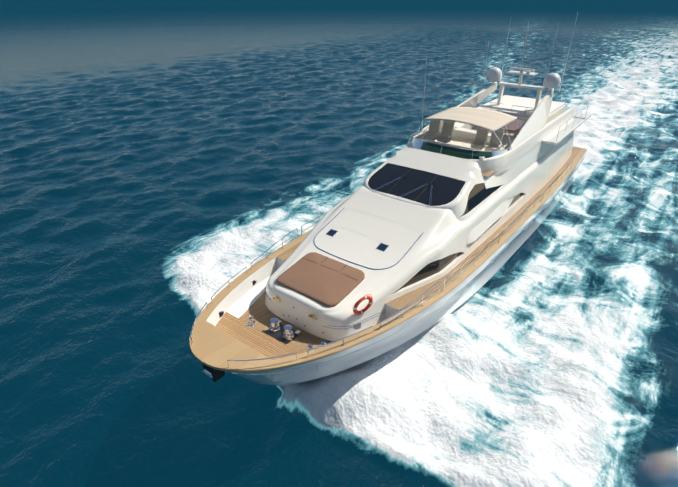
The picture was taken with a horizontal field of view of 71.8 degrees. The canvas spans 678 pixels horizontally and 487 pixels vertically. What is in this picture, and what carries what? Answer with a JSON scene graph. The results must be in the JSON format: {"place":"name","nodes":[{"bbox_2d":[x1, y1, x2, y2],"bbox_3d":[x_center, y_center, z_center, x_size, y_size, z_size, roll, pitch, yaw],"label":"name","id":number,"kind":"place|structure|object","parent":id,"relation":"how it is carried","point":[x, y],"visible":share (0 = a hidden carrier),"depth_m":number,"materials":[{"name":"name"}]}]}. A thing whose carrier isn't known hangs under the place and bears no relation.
{"place":"outdoors","nodes":[
{"label":"outdoors","id":0,"kind":"place"},
{"bbox_2d":[0,0,677,486],"bbox_3d":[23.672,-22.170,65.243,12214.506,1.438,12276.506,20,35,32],"label":"sea","id":1,"kind":"structure","parent":0,"point":[168,168],"depth_m":25.61,"materials":[{"name":"liquid"}]},
{"bbox_2d":[214,153,585,385],"bbox_3d":[5.332,-0.410,23.829,7.000,4.830,29.500,20,35,32],"label":"hull","id":2,"kind":"object","parent":1,"relation":"in","point":[240,307],"visible":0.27,"depth_m":17.14,"materials":[{"name":"white plastic"}]},
{"bbox_2d":[189,146,586,381],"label":"deck","id":3,"kind":"structure","parent":2,"relation":"on","point":[212,346],"depth_m":15.29,"materials":[{"name":"brown wood"}]},
{"bbox_2d":[215,312,300,374],"bbox_3d":[-2.543,3.163,14.119,3.982,0.412,1.220,20,35,32],"label":"wooden decking","id":4,"kind":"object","parent":3,"relation":"on","point":[261,342],"depth_m":14.34,"materials":[{"name":"brown wood"}]},
{"bbox_2d":[202,280,326,381],"bbox_3d":[-1.624,2.421,15.075,5.864,0.804,6.476,20,35,32],"label":"foredeck gear","id":5,"kind":"object","parent":3,"relation":"on","point":[282,333],"visible":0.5,"depth_m":14.80,"materials":[{"name":"silver metal"}]},
{"bbox_2d":[190,161,572,367],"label":"guard rails","id":6,"kind":"object","parent":3,"relation":"on","point":[391,315],"visible":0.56,"depth_m":16.16,"materials":[{"name":"silver metal"}]},
{"bbox_2d":[265,132,573,341],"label":"house","id":7,"kind":"structure","parent":3,"relation":"on","point":[440,248],"depth_m":16.89,"materials":[{"name":"white plastic"}]},
{"bbox_2d":[269,296,360,332],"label":"trunk fittings","id":8,"kind":"object","parent":7,"relation":"attached to","point":[357,325],"visible":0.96,"depth_m":14.82,"materials":[{"name":"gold metal"}]},
{"bbox_2d":[277,252,364,306],"bbox_3d":[-0.628,1.148,15.850,2.540,0.386,1.960,20,35,32],"label":"sun pad","id":9,"kind":"object","parent":7,"relation":"on","point":[321,284],"visible":1,"depth_m":15.67,"materials":[{"name":"brown fabric"}]},
{"bbox_2d":[304,257,357,280],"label":"cushion seams","id":10,"kind":"object","parent":9,"relation":"on","point":[332,269],"visible":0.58,"depth_m":16.13,"materials":[{"name":"brown fabric"}]},
{"bbox_2d":[266,208,422,328],"bbox_3d":[0.117,0.752,16.737,4.760,1.655,5.008,20,35,32],"label":"trim line","id":11,"kind":"object","parent":7,"relation":"attached to","point":[359,265],"visible":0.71,"depth_m":16.31,"materials":[{"name":"blue"}]},
{"bbox_2d":[353,296,371,313],"bbox_3d":[0.746,1.915,14.588,0.205,0.707,0.719,31,41,43],"label":"lifebuoy","id":12,"kind":"object","parent":7,"relation":"attached to","point":[356,311],"visible":0.98,"depth_m":14.53,"materials":[{"name":"orange"}]},
{"bbox_2d":[326,194,436,251],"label":"deck panels","id":13,"kind":"object","parent":7,"relation":"on","point":[400,238],"visible":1,"depth_m":17.91,"materials":[{"name":"white plastic"}]},
{"bbox_2d":[362,127,573,244],"bbox_3d":[7.522,-4.833,24.641,5.868,2.458,16.920,20,35,32],"label":"cabin superstructure","id":14,"kind":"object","parent":7,"relation":"on","point":[465,190],"depth_m":19.68,"materials":[{"name":"white plastic"}]},
{"bbox_2d":[373,168,437,206],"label":"windshield wipers","id":15,"kind":"object","parent":14,"relation":"on","point":[430,184],"visible":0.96,"depth_m":19.09,"materials":[{"name":"black metal"}]},
{"bbox_2d":[409,138,484,159],"bbox_3d":[4.966,-4.048,21.284,3.600,0.660,0.900,20,35,32],"label":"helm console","id":16,"kind":"object","parent":14,"relation":"on","point":[481,158],"visible":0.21,"depth_m":21.50,"materials":[{"name":"white plastic"}]},
{"bbox_2d":[424,119,504,150],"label":"seats","id":17,"kind":"object","parent":14,"relation":"on","point":[479,143],"visible":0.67,"depth_m":21.80,"materials":[{"name":"beige fabric"}]},
{"bbox_2d":[452,121,513,144],"bbox_3d":[8.117,-6.104,24.801,4.275,0.870,3.400,20,35,32],"label":"seat","id":18,"kind":"object","parent":14,"relation":"on","point":[464,132],"visible":0.15,"depth_m":24.24,"materials":[{"name":"beige leather"}]},
{"bbox_2d":[471,119,526,131],"bbox_3d":[8.476,-6.019,24.749,2.300,0.770,2.300,20,35,32],"label":"table","id":19,"kind":"object","parent":14,"relation":"on","point":[514,126],"visible":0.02,"depth_m":23.99,"materials":[{"name":"brown wood"}]},
{"bbox_2d":[477,95,565,129],"bbox_3d":[10.761,-7.779,27.822,3.900,0.890,4.700,20,35,32],"label":"aft sunpad","id":20,"kind":"object","parent":14,"relation":"on","point":[556,109],"visible":0.46,"depth_m":27.23,"materials":[{"name":"white"}]},
{"bbox_2d":[486,23,560,109],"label":"radar arch","id":21,"kind":"structure","parent":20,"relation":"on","point":[550,82],"depth_m":26.03,"materials":[{"name":"white metal"}]},
{"bbox_2d":[407,100,574,175],"bbox_3d":[8.391,-6.069,25.250,4.760,0.875,13.270,20,35,32],"label":"fly coaming","id":22,"kind":"object","parent":7,"relation":"on","point":[502,163],"visible":0.23,"depth_m":22.18,"materials":[{"name":"white plastic"}]},
{"bbox_2d":[420,82,496,132],"bbox_3d":[6.484,-7.428,25.598,0.574,1.720,7.848,24,37,36],"label":"radar arch side","id":23,"kind":"object","parent":22,"relation":"on","point":[481,95],"visible":0.46,"depth_m":26.54,"materials":[{"name":"white plastic"}]},
{"bbox_2d":[421,13,577,130],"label":"antennas","id":24,"kind":"object","parent":23,"relation":"on","point":[503,63],"visible":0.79,"depth_m":25.03,"materials":[{"name":"white"}]},
{"bbox_2d":[410,131,509,158],"bbox_3d":[5.164,-4.531,21.312,4.554,0.360,2.431,20,35,32],"label":"fly screen","id":25,"kind":"object","parent":22,"relation":"on","point":[446,150],"visible":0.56,"depth_m":20.32,"materials":[{"name":"green glass"}]},
{"bbox_2d":[410,131,510,155],"bbox_3d":[5.162,-4.538,21.304,4.522,0.389,2.441,20,35,32],"label":"fly screen rail","id":26,"kind":"object","parent":22,"relation":"on","point":[456,147],"visible":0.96,"depth_m":20.42,"materials":[{"name":"silver metal"}]},
{"bbox_2d":[417,118,521,149],"bbox_3d":[6.338,-5.652,22.434,4.428,1.078,3.529,20,35,32],"label":"bimini frame","id":27,"kind":"object","parent":22,"relation":"on","point":[477,126],"visible":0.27,"depth_m":21.17,"materials":[{"name":"silver metal"}]},
{"bbox_2d":[424,107,516,130],"bbox_3d":[6.186,-5.969,22.035,3.407,0.200,3.000,20,35,32],"label":"bimini canvas","id":28,"kind":"object","parent":27,"relation":"on","point":[490,120],"visible":0.98,"depth_m":21.83,"materials":[{"name":"beige fabric"}]},
{"bbox_2d":[509,88,553,156],"bbox_3d":[9.807,-6.194,23.357,0.574,1.720,7.848,17,33,28],"label":"radar arch side","id":29,"kind":"object","parent":22,"relation":"on","point":[536,121],"visible":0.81,"depth_m":23.47,"materials":[{"name":"white plastic"}]},
{"bbox_2d":[476,100,535,112],"bbox_3d":[9.266,-7.431,25.798,3.632,0.433,0.032,20,35,32],"label":"railing","id":30,"kind":"object","parent":29,"relation":"attached to","point":[503,104],"visible":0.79,"depth_m":25.93,"materials":[{"name":"silver metal"}]},
{"bbox_2d":[541,112,590,144],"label":"fly wings","id":31,"kind":"object","parent":22,"relation":"attached to","point":[551,138],"visible":0.4,"depth_m":26.23},
{"bbox_2d":[479,99,587,141],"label":"fly wing rails","id":32,"kind":"object","parent":31,"relation":"on","point":[565,122],"visible":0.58,"depth_m":25.91,"materials":[{"name":"silver metal"}]},
{"bbox_2d":[232,157,584,374],"bbox_3d":[5.489,-1.445,23.492,6.976,1.706,28.987,20,35,32],"label":"rub rail","id":33,"kind":"object","parent":2,"relation":"attached to","point":[506,247],"visible":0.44,"depth_m":16.27,"materials":[{"name":"silver metal"}]},
{"bbox_2d":[432,139,496,176],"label":"fly floor","id":34,"kind":"structure","parent":0,"point":[488,174],"depth_m":20.05,"materials":[{"name":"brown wood"}]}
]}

